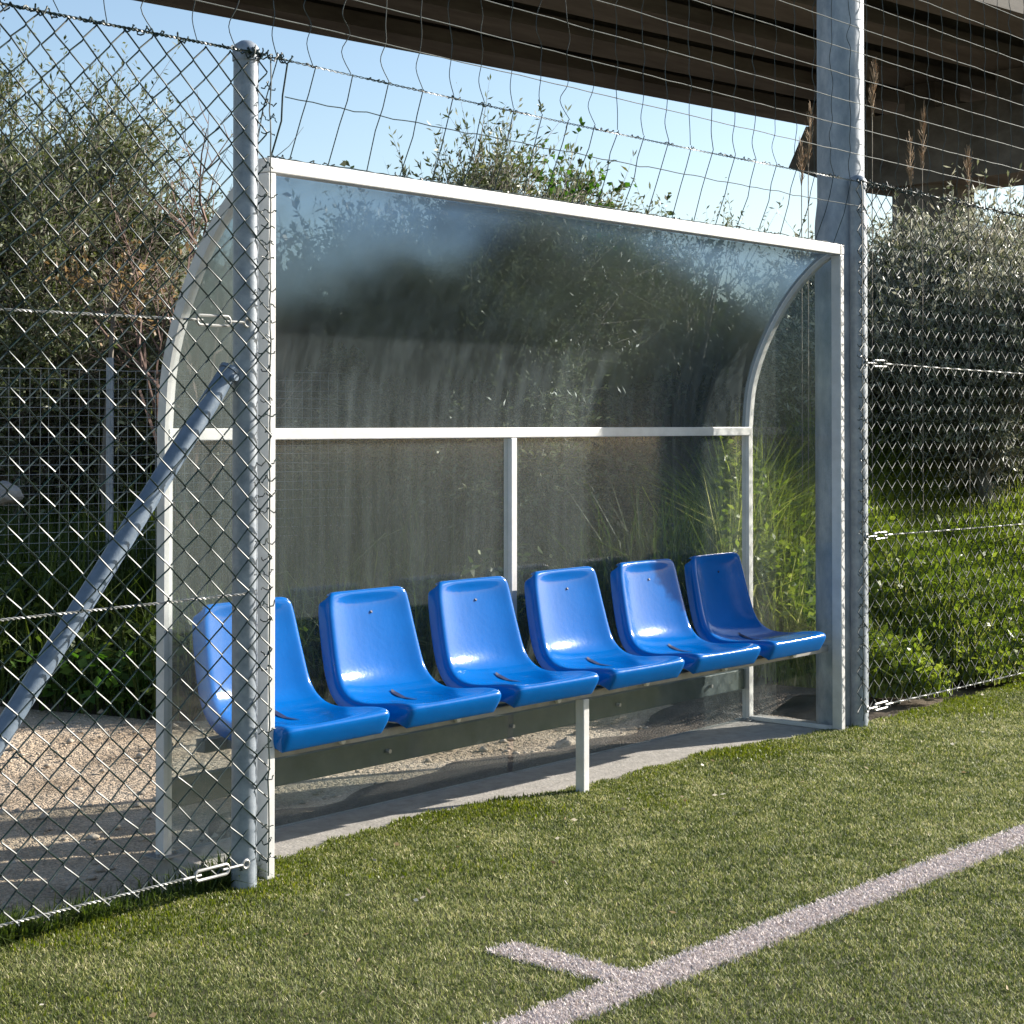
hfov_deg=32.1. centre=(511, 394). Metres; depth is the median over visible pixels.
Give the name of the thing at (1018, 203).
olive tree
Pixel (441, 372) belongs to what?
olive tree
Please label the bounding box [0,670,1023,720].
ground
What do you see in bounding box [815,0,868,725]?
post
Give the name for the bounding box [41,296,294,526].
bush
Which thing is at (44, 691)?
weed
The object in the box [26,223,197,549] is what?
tree
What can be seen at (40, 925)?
grass strip
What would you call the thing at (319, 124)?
sky
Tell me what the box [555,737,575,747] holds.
boulder
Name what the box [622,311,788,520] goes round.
bush
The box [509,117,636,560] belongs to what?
tree
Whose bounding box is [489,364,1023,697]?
tall grass
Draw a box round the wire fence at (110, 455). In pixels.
[0,358,397,599]
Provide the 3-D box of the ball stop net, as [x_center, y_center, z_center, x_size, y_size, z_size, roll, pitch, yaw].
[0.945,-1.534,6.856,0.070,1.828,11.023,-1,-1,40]
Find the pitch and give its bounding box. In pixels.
[0,692,1023,1023]
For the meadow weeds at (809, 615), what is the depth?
9.16 m
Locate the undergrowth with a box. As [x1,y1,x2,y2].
[0,438,815,721]
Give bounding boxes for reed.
[798,136,806,494]
[804,103,814,494]
[868,59,878,515]
[906,132,915,535]
[917,106,926,537]
[963,145,972,538]
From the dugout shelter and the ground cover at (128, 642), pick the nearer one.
the dugout shelter
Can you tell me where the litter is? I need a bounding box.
[40,693,1008,1020]
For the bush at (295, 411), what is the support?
on the ground at (802, 707)
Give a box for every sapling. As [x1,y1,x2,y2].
[587,177,799,532]
[669,311,797,469]
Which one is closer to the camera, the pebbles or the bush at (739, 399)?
the pebbles
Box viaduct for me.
[134,0,1023,248]
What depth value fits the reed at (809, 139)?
10.21 m
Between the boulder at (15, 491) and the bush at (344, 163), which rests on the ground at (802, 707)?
the bush at (344, 163)
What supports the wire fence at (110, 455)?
on the ground at (802, 707)
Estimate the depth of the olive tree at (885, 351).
11.24 m
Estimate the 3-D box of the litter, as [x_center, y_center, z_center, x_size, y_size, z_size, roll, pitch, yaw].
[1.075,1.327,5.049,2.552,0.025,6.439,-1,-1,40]
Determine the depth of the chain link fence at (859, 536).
7.62 m
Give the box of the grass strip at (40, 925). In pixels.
[0,846,283,952]
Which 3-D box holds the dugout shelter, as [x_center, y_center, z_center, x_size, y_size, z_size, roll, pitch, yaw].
[0.163,0.367,6.288,0.521,2.004,3.238,-1,-1,40]
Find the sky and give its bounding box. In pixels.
[0,0,1023,317]
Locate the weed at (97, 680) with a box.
[60,642,185,716]
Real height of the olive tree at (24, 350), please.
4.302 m
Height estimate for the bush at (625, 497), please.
3.530 m
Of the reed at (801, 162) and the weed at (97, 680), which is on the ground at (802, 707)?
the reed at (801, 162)
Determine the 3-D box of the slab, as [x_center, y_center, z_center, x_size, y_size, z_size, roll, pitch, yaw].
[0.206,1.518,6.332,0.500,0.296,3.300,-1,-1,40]
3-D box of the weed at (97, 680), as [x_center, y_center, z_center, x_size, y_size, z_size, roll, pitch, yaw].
[-1.849,1.334,8.268,0.526,0.339,0.517,-1,-1,40]
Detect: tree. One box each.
[0,17,232,543]
[7,93,339,556]
[9,183,222,509]
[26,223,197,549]
[277,74,652,577]
[458,150,708,561]
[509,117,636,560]
[682,159,1023,524]
[788,203,1023,511]
[879,178,1023,507]
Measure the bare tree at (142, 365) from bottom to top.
3.349 m
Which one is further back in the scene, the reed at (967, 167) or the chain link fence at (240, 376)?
the reed at (967, 167)
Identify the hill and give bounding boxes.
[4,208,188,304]
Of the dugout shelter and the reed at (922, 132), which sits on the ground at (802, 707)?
the reed at (922, 132)
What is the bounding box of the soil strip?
[208,683,815,841]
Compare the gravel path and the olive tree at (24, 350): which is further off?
the olive tree at (24, 350)
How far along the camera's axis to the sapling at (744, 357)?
13.34 m
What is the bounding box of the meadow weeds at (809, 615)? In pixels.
[705,393,1023,693]
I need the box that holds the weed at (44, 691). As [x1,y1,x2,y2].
[9,651,122,710]
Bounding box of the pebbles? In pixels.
[0,709,648,907]
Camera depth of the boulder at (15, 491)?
9.26 m
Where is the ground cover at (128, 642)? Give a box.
[0,508,756,720]
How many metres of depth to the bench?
6.03 m
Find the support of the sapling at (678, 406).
on the ground at (802, 707)
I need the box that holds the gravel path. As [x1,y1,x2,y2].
[0,702,795,926]
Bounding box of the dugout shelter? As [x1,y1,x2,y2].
[143,157,848,884]
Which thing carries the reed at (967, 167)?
on the ground at (802, 707)
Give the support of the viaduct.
on the ground at (802, 707)
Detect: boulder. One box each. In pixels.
[0,480,23,505]
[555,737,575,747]
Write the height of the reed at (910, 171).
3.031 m
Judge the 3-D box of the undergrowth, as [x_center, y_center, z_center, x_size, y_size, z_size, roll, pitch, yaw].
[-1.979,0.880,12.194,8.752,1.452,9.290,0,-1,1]
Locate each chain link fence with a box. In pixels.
[0,0,293,926]
[849,175,1023,726]
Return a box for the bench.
[192,552,827,792]
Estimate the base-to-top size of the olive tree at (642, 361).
3.171 m
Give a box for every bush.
[2,315,81,509]
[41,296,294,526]
[118,266,364,527]
[275,160,531,516]
[356,143,731,542]
[588,192,749,537]
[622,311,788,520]
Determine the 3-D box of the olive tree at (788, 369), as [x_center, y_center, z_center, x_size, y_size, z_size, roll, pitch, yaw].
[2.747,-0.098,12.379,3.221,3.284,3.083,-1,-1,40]
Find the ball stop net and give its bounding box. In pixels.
[4,0,1023,244]
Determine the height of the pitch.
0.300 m
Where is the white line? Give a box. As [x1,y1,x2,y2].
[483,824,1023,1023]
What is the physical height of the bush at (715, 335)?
3.231 m
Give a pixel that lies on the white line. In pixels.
(751, 938)
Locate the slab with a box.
[156,714,825,888]

